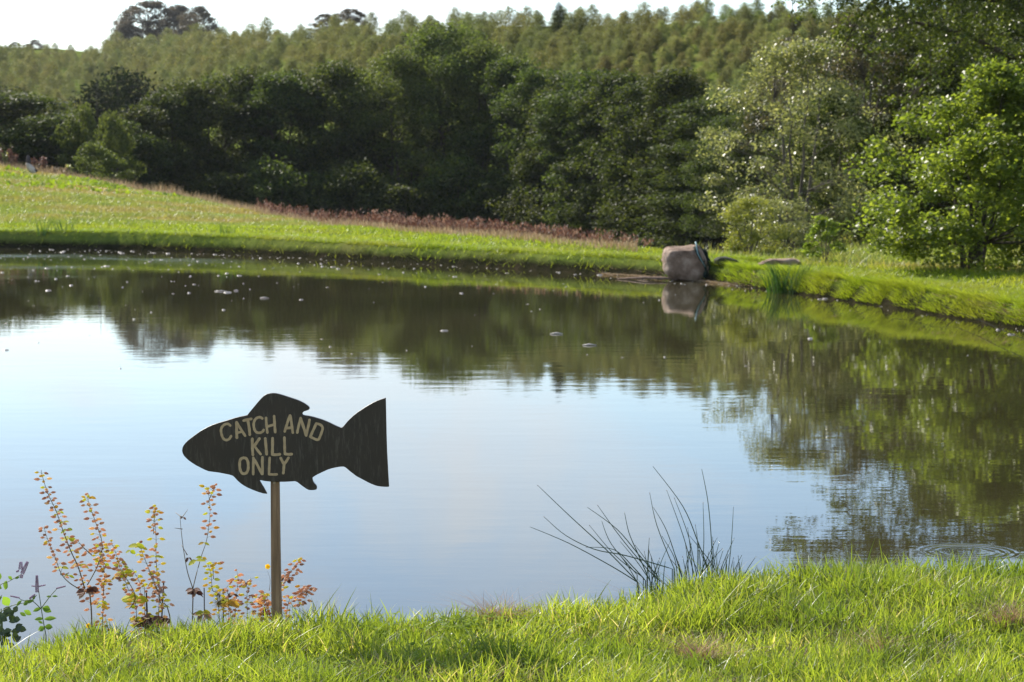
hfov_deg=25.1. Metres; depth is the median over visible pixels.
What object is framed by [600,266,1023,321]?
waterline debris
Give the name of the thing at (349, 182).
shrub
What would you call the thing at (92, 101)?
spruce
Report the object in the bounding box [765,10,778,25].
larch
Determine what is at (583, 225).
shrub
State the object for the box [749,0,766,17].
larch
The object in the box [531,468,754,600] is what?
rush clump
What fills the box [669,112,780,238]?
broadleaf tree
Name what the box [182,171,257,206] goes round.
shrub
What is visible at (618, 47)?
larch
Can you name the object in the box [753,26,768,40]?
larch
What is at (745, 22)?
larch
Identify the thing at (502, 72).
broadleaf tree
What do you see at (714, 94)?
larch
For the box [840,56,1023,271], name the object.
alder tree
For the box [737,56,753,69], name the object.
larch
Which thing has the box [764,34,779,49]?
larch
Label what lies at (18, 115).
broadleaf tree
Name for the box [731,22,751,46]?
larch
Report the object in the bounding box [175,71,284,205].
broadleaf tree
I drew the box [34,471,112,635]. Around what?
monkey flower
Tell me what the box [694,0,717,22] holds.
larch
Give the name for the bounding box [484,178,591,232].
shrub
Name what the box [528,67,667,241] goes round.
broadleaf tree
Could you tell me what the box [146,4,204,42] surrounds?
hilltop tree
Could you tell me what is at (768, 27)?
larch
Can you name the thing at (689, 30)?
larch
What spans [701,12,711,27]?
larch
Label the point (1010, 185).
alder tree
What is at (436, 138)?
broadleaf tree
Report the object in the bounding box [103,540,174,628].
monkey flower
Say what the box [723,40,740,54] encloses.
larch
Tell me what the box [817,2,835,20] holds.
larch
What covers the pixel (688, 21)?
larch
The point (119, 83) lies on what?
spruce
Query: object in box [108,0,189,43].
hilltop tree
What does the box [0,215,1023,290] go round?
lawn grass
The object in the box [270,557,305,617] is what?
monkey flower
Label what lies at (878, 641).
dead grass tuft
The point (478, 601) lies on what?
dead grass tuft
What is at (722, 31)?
larch
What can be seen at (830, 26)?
larch
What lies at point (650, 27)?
larch
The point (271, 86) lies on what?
broadleaf tree
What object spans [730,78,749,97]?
larch
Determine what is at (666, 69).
larch
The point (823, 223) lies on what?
sapling
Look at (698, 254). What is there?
rope
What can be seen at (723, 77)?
larch
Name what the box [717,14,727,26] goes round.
larch
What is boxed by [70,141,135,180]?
shrub
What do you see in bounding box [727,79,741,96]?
larch
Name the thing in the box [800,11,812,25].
larch
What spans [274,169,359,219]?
shrub
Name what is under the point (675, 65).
larch
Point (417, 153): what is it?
broadleaf tree
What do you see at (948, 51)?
overhanging tree
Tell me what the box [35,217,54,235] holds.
rush clump
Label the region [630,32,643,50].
larch
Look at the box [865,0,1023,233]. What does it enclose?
broadleaf tree
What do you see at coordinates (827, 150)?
broadleaf tree
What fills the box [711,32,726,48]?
larch
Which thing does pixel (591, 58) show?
larch
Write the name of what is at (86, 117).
pale tree
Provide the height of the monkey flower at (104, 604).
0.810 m
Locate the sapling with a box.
[796,214,846,260]
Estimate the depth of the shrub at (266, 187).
121.46 m
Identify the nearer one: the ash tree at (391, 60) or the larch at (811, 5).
the ash tree at (391, 60)
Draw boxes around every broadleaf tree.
[0,84,59,162]
[0,91,84,171]
[0,112,116,177]
[84,117,174,189]
[111,104,202,195]
[135,87,229,198]
[154,77,262,198]
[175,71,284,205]
[210,66,295,199]
[228,69,343,211]
[254,64,375,200]
[280,58,395,205]
[329,68,414,206]
[377,59,458,213]
[421,69,506,202]
[446,53,549,223]
[487,64,578,228]
[507,70,605,233]
[525,67,651,238]
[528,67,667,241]
[583,80,704,248]
[602,66,737,248]
[631,96,785,246]
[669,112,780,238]
[684,104,816,236]
[764,81,902,243]
[775,17,967,229]
[817,0,1023,230]
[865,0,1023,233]
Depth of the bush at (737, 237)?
46.73 m
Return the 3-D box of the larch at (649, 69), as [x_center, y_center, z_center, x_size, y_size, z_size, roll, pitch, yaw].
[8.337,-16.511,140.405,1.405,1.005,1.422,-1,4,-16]
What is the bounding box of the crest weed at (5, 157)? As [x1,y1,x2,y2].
[1,151,7,163]
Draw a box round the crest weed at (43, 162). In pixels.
[39,156,46,170]
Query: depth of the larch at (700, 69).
132.77 m
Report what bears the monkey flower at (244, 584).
on the ground at (254, 246)
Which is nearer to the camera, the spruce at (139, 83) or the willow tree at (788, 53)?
the willow tree at (788, 53)
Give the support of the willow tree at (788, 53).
on the ground at (254, 246)
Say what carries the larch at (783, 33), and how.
on the ground at (254, 246)
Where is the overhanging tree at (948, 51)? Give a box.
[770,0,1023,140]
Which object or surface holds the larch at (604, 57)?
on the ground at (254, 246)
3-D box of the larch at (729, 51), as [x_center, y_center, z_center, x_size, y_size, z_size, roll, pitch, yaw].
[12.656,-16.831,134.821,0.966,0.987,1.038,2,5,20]
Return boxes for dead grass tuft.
[366,589,593,620]
[424,587,571,623]
[574,556,771,599]
[614,626,773,663]
[804,616,946,652]
[929,592,1023,627]
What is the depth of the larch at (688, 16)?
147.17 m
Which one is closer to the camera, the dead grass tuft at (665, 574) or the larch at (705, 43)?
the dead grass tuft at (665, 574)
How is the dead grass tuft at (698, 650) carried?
on the ground at (254, 246)
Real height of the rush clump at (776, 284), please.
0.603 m
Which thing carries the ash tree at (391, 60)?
on the ground at (254, 246)
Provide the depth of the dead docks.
60.20 m
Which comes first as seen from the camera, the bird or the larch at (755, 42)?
the bird
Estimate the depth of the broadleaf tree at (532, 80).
122.19 m
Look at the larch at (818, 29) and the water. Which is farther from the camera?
the larch at (818, 29)
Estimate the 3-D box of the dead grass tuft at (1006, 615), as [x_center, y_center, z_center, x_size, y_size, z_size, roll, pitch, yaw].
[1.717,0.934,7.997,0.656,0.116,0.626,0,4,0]
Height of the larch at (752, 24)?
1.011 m
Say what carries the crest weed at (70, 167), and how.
on the ground at (254, 246)
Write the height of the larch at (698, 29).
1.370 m
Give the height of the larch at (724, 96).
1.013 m
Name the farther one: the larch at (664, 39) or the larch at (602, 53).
the larch at (602, 53)
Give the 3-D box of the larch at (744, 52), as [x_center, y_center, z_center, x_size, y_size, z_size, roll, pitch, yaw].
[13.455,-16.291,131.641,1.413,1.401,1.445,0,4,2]
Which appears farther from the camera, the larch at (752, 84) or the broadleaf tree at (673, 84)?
the larch at (752, 84)
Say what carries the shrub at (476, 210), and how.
on the ground at (254, 246)
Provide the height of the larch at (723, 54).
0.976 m
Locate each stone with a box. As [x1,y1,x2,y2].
[714,256,738,264]
[758,258,799,265]
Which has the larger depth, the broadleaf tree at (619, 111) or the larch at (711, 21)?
the larch at (711, 21)
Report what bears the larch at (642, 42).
on the ground at (254, 246)
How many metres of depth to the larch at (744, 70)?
129.73 m
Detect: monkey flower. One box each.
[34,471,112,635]
[91,544,112,631]
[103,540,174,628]
[111,505,169,633]
[175,483,221,621]
[192,561,243,631]
[236,576,258,621]
[252,564,271,629]
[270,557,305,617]
[282,585,316,624]
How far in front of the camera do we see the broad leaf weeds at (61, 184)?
92.02 m
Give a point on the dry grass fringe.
(518, 235)
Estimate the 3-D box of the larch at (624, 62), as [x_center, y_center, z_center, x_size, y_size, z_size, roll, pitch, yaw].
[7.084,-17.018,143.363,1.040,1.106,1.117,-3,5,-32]
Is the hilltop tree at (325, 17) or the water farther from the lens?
the hilltop tree at (325, 17)
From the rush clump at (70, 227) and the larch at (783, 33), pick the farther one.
the larch at (783, 33)
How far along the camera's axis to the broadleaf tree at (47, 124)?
116.20 m
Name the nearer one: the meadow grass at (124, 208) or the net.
the net
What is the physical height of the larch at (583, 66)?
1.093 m
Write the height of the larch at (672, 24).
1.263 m
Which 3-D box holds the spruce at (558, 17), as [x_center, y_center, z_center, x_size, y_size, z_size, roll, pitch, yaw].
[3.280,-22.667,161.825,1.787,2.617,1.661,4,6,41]
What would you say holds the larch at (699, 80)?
on the ground at (254, 246)
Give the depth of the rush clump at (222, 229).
58.33 m
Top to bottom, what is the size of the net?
0.594 m
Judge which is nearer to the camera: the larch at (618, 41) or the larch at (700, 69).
the larch at (700, 69)
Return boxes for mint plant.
[0,561,28,646]
[10,575,65,639]
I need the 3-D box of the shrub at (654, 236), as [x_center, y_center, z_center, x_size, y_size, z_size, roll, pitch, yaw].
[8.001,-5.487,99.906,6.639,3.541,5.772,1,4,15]
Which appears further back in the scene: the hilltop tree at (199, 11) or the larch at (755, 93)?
the hilltop tree at (199, 11)
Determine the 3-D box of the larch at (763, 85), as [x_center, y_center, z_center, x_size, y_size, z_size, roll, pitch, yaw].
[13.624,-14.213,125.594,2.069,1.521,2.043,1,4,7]
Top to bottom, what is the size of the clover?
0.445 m
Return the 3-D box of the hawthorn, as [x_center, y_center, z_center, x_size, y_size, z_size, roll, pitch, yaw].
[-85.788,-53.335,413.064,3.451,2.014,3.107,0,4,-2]
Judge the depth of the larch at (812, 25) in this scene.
131.95 m
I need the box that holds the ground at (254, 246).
[0,22,1023,681]
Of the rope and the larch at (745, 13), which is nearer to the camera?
the rope
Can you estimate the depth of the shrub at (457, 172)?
123.79 m
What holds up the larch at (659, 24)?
on the ground at (254, 246)
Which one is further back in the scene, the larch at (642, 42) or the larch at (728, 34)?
the larch at (642, 42)
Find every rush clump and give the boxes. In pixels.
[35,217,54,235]
[50,215,79,231]
[216,220,236,233]
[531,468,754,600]
[751,258,823,293]
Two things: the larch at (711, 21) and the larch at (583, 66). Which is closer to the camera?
the larch at (711, 21)
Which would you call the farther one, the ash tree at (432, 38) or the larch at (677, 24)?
the larch at (677, 24)
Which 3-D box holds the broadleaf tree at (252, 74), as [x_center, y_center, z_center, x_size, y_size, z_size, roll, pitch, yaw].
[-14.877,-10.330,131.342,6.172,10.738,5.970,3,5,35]
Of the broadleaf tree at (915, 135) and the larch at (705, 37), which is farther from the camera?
the larch at (705, 37)
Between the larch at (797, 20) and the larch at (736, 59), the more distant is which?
the larch at (797, 20)
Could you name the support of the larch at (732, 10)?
on the ground at (254, 246)
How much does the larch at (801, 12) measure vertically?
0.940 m
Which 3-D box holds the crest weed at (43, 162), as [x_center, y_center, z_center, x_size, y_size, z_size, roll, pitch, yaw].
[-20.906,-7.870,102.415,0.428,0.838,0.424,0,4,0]
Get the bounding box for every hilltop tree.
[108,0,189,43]
[109,24,144,43]
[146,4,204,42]
[169,5,220,37]
[307,13,330,33]
[327,8,367,27]
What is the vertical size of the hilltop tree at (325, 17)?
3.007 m
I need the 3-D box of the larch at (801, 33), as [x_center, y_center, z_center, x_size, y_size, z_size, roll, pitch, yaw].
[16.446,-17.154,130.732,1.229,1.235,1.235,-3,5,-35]
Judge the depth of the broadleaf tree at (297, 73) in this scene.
130.22 m
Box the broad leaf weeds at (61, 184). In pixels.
[0,165,184,197]
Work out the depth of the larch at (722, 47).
136.68 m
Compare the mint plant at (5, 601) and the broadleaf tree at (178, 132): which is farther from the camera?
the broadleaf tree at (178, 132)
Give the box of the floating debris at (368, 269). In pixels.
[1,248,1016,368]
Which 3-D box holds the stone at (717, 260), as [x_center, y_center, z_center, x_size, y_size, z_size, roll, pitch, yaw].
[4.047,-1.504,43.206,0.508,0.179,0.530,0,4,0]
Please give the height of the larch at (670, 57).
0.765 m
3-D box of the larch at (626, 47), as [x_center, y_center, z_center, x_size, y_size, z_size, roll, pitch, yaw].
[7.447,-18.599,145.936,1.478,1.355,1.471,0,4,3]
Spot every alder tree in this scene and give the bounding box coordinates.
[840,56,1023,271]
[969,81,1023,256]
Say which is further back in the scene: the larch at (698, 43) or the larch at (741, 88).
the larch at (698, 43)
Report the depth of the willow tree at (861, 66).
59.44 m
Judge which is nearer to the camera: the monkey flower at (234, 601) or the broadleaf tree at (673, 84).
the monkey flower at (234, 601)
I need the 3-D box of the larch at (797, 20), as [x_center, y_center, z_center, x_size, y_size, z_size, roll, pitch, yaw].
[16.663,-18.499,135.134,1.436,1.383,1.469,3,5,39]
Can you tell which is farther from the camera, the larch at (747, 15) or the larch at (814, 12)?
the larch at (747, 15)
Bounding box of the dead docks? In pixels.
[255,197,653,246]
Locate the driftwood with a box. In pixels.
[617,276,682,279]
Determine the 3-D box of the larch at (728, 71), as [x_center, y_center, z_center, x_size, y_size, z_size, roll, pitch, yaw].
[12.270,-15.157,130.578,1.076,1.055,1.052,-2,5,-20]
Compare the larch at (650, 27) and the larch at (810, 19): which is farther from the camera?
the larch at (650, 27)
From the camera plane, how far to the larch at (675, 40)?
140.74 m
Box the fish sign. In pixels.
[182,393,388,624]
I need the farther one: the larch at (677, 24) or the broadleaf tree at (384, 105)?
the larch at (677, 24)
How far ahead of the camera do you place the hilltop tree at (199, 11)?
395.84 m
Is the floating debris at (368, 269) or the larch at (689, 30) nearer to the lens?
the floating debris at (368, 269)
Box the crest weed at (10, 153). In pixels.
[6,146,14,165]
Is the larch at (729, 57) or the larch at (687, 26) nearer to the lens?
the larch at (729, 57)
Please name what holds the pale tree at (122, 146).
on the ground at (254, 246)
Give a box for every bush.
[713,195,799,254]
[739,196,835,253]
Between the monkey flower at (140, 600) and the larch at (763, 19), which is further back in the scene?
the larch at (763, 19)
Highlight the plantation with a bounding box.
[0,0,1023,190]
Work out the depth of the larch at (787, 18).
136.16 m
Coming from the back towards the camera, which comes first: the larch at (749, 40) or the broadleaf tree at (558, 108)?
the larch at (749, 40)
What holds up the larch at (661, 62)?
on the ground at (254, 246)
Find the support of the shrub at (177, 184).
on the ground at (254, 246)
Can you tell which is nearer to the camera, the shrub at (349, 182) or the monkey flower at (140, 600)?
the monkey flower at (140, 600)
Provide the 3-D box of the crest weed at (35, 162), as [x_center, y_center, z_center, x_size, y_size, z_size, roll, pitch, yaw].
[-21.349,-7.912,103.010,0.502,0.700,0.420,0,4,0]
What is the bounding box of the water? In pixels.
[0,248,1023,657]
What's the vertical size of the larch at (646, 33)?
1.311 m
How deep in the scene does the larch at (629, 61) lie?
143.22 m
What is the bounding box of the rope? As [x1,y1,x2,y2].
[695,241,705,266]
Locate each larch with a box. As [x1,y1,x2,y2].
[574,61,590,74]
[585,55,596,67]
[591,54,614,72]
[594,52,606,66]
[598,38,613,55]
[598,58,614,75]
[603,38,623,55]
[606,43,627,57]
[609,49,626,66]
[611,63,624,72]
[619,60,629,73]
[620,56,637,71]
[621,39,638,57]
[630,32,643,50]
[631,51,654,74]
[632,35,655,59]
[633,31,654,49]
[638,63,656,76]
[641,50,653,64]
[645,23,655,32]
[646,28,666,50]
[652,20,668,40]
[653,43,672,58]
[653,46,673,65]
[654,57,669,75]
[656,64,672,81]
[659,34,669,45]
[659,37,688,54]
[666,20,680,38]
[666,35,681,53]
[667,53,675,63]
[669,61,679,69]
[670,20,683,32]
[673,52,689,66]
[673,60,691,70]
[678,9,702,27]
[678,36,694,50]
[679,59,694,71]
[680,19,696,32]
[682,23,692,35]
[683,25,707,44]
[683,47,697,59]
[684,27,695,40]
[692,7,706,22]
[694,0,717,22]
[695,32,713,44]
[695,46,712,61]
[695,77,708,88]
[696,19,707,32]
[696,39,712,54]
[697,67,709,81]
[698,32,714,46]
[700,58,713,70]
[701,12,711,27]
[703,19,721,34]
[706,16,719,30]
[706,47,729,74]
[706,86,722,104]
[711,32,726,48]
[712,88,736,100]
[716,4,734,18]
[716,26,727,39]
[716,41,727,52]
[716,69,733,87]
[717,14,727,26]
[718,17,740,40]
[718,31,733,44]
[721,49,728,63]
[721,56,741,72]
[721,66,734,81]
[722,46,732,61]
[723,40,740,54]
[724,7,735,19]
[724,52,736,65]
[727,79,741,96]
[728,69,746,83]
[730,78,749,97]
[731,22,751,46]
[732,2,752,16]
[735,6,754,27]
[737,7,754,20]
[737,45,754,65]
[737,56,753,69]
[738,17,753,34]
[738,63,751,76]
[741,37,752,53]
[742,80,766,98]
[744,33,757,47]
[745,40,764,58]
[746,85,763,103]
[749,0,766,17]
[749,17,760,31]
[750,69,769,92]
[751,10,764,23]
[753,14,772,33]
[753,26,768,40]
[762,95,776,107]
[764,23,773,33]
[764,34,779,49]
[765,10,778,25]
[767,27,790,47]
[768,0,785,14]
[769,17,780,31]
[771,4,787,23]
[772,22,784,32]
[774,9,796,28]
[778,13,795,30]
[781,18,796,35]
[783,15,803,34]
[793,29,807,38]
[795,26,813,40]
[797,7,808,17]
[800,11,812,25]
[803,15,819,27]
[803,19,819,40]
[805,0,818,17]
[807,9,820,17]
[810,25,833,39]
[816,21,828,36]
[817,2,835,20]
[824,18,837,32]
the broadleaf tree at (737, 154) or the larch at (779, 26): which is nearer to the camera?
the broadleaf tree at (737, 154)
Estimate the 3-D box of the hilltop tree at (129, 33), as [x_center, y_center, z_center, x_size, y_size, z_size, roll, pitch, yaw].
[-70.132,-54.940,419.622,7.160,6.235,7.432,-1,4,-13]
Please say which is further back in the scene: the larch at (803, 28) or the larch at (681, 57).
the larch at (681, 57)
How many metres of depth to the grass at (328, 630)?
7.76 m
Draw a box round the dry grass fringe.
[0,160,638,251]
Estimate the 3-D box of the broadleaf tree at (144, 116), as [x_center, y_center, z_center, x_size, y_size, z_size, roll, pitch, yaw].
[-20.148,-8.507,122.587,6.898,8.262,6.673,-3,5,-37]
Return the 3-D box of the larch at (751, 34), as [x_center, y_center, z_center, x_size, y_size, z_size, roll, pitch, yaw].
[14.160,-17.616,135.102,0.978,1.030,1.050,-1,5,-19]
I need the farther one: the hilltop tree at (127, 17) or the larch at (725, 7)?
the hilltop tree at (127, 17)
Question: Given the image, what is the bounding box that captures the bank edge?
[887,300,1023,338]
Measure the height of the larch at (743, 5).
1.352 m
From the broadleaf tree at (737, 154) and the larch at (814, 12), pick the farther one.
the larch at (814, 12)
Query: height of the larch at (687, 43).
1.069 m
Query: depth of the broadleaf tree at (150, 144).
119.52 m
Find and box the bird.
[26,155,37,173]
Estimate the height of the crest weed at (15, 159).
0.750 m
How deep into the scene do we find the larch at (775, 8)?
142.98 m
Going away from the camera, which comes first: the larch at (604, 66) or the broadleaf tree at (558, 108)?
the broadleaf tree at (558, 108)
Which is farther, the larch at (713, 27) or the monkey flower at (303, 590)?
the larch at (713, 27)
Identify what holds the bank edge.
on the ground at (254, 246)
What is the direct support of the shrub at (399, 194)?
on the ground at (254, 246)
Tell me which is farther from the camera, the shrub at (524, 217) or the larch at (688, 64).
the larch at (688, 64)
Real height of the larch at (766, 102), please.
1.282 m
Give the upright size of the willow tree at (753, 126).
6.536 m
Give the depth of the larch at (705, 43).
137.94 m
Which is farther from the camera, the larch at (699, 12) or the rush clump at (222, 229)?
the larch at (699, 12)
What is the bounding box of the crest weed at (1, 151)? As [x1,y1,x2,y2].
[0,147,4,164]
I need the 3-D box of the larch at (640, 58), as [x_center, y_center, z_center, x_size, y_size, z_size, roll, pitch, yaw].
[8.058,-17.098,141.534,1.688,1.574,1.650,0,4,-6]
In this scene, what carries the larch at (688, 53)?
on the ground at (254, 246)
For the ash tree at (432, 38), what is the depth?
130.46 m
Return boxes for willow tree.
[692,34,917,252]
[736,31,850,212]
[780,8,923,236]
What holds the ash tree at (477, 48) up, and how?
on the ground at (254, 246)
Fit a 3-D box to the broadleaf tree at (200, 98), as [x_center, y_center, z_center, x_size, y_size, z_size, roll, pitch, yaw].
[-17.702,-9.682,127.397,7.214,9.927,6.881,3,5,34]
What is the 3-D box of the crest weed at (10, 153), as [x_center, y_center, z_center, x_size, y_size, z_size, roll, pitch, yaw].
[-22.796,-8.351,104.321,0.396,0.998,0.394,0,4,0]
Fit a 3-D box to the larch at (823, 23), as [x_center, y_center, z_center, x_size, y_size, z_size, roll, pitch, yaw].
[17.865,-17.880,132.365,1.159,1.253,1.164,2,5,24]
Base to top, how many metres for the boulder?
0.742 m
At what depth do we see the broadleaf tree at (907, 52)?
60.35 m
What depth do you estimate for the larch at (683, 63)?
134.58 m
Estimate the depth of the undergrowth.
44.16 m
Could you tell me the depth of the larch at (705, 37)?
139.19 m
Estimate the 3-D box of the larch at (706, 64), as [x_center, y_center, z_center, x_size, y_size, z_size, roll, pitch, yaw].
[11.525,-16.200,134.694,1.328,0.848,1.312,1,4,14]
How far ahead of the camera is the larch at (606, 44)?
148.11 m
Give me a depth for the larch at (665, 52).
140.25 m
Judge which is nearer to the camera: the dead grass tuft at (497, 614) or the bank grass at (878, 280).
the dead grass tuft at (497, 614)
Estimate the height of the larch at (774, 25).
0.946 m
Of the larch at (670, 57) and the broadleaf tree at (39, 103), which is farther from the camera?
the larch at (670, 57)
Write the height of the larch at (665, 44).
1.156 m
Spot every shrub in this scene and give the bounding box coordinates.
[159,171,225,198]
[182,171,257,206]
[210,153,317,216]
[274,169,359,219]
[306,157,418,223]
[356,183,461,226]
[408,149,506,225]
[449,169,532,229]
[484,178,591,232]
[541,196,626,241]
[584,182,691,249]
[626,175,733,248]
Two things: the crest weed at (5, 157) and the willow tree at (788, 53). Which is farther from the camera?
the crest weed at (5, 157)
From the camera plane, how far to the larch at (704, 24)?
144.43 m
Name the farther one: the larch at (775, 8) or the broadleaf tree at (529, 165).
the larch at (775, 8)
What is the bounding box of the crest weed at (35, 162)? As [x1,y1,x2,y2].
[31,157,40,167]
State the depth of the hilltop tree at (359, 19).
219.86 m
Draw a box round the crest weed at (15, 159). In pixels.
[11,154,18,167]
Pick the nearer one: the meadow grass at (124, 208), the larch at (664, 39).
the meadow grass at (124, 208)
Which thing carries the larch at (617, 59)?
on the ground at (254, 246)
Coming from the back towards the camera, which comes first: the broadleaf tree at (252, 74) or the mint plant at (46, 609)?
the broadleaf tree at (252, 74)
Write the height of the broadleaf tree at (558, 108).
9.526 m
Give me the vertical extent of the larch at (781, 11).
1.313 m
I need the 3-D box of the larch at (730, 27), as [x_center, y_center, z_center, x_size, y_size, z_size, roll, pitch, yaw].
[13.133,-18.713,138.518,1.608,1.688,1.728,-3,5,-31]
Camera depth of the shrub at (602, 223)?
104.48 m
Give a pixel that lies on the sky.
(81, 24)
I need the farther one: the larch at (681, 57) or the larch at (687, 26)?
the larch at (687, 26)
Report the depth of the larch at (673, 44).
141.36 m
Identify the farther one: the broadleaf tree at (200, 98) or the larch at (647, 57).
the larch at (647, 57)
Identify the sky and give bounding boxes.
[0,0,975,51]
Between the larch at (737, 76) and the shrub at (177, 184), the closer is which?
the shrub at (177, 184)
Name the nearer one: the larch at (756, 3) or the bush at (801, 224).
the bush at (801, 224)
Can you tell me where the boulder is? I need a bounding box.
[661,245,708,280]
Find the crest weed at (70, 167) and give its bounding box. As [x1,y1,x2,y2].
[65,164,72,173]
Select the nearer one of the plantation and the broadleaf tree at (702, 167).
the broadleaf tree at (702, 167)
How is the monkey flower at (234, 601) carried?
on the ground at (254, 246)
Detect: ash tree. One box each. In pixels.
[316,46,468,222]
[356,19,521,223]
[425,37,545,211]
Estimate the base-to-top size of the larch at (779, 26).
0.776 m
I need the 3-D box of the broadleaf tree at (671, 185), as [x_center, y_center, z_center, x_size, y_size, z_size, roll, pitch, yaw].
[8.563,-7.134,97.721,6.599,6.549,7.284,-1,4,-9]
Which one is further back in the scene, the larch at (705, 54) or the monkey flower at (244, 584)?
the larch at (705, 54)
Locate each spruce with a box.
[53,79,129,160]
[59,63,157,160]
[109,69,180,143]
[548,1,569,33]
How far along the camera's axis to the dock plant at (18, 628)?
8.35 m
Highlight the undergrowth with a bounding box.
[670,230,1023,274]
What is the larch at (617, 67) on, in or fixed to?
on the ground at (254, 246)
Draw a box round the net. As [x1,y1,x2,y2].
[693,246,710,277]
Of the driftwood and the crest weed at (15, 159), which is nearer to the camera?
the driftwood
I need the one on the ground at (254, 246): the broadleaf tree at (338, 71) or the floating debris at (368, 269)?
the broadleaf tree at (338, 71)
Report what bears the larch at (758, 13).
on the ground at (254, 246)
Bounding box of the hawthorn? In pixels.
[27,39,43,48]
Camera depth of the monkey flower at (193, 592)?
8.31 m
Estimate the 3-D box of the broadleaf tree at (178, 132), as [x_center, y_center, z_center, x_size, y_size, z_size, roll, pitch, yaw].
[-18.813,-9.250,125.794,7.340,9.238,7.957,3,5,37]
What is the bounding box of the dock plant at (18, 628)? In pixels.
[0,606,25,653]
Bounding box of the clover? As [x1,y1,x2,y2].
[22,587,1023,681]
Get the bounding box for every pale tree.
[49,102,119,179]
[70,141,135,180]
[86,108,146,184]
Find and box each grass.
[0,164,342,226]
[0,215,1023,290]
[0,227,1023,325]
[0,539,1023,681]
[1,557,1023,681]
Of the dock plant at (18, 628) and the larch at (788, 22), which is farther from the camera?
the larch at (788, 22)
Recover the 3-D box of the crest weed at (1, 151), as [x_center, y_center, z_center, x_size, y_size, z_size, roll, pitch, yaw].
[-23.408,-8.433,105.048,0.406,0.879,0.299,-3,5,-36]
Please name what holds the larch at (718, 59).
on the ground at (254, 246)
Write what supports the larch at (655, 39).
on the ground at (254, 246)
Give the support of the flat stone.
on the ground at (254, 246)
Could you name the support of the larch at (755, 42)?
on the ground at (254, 246)
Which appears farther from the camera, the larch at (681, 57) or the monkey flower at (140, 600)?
the larch at (681, 57)
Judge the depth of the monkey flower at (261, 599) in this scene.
8.34 m
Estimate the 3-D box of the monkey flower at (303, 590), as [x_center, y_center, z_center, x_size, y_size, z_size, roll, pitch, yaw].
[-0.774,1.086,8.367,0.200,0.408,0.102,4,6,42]
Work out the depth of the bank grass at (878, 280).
38.73 m
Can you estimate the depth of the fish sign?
8.14 m

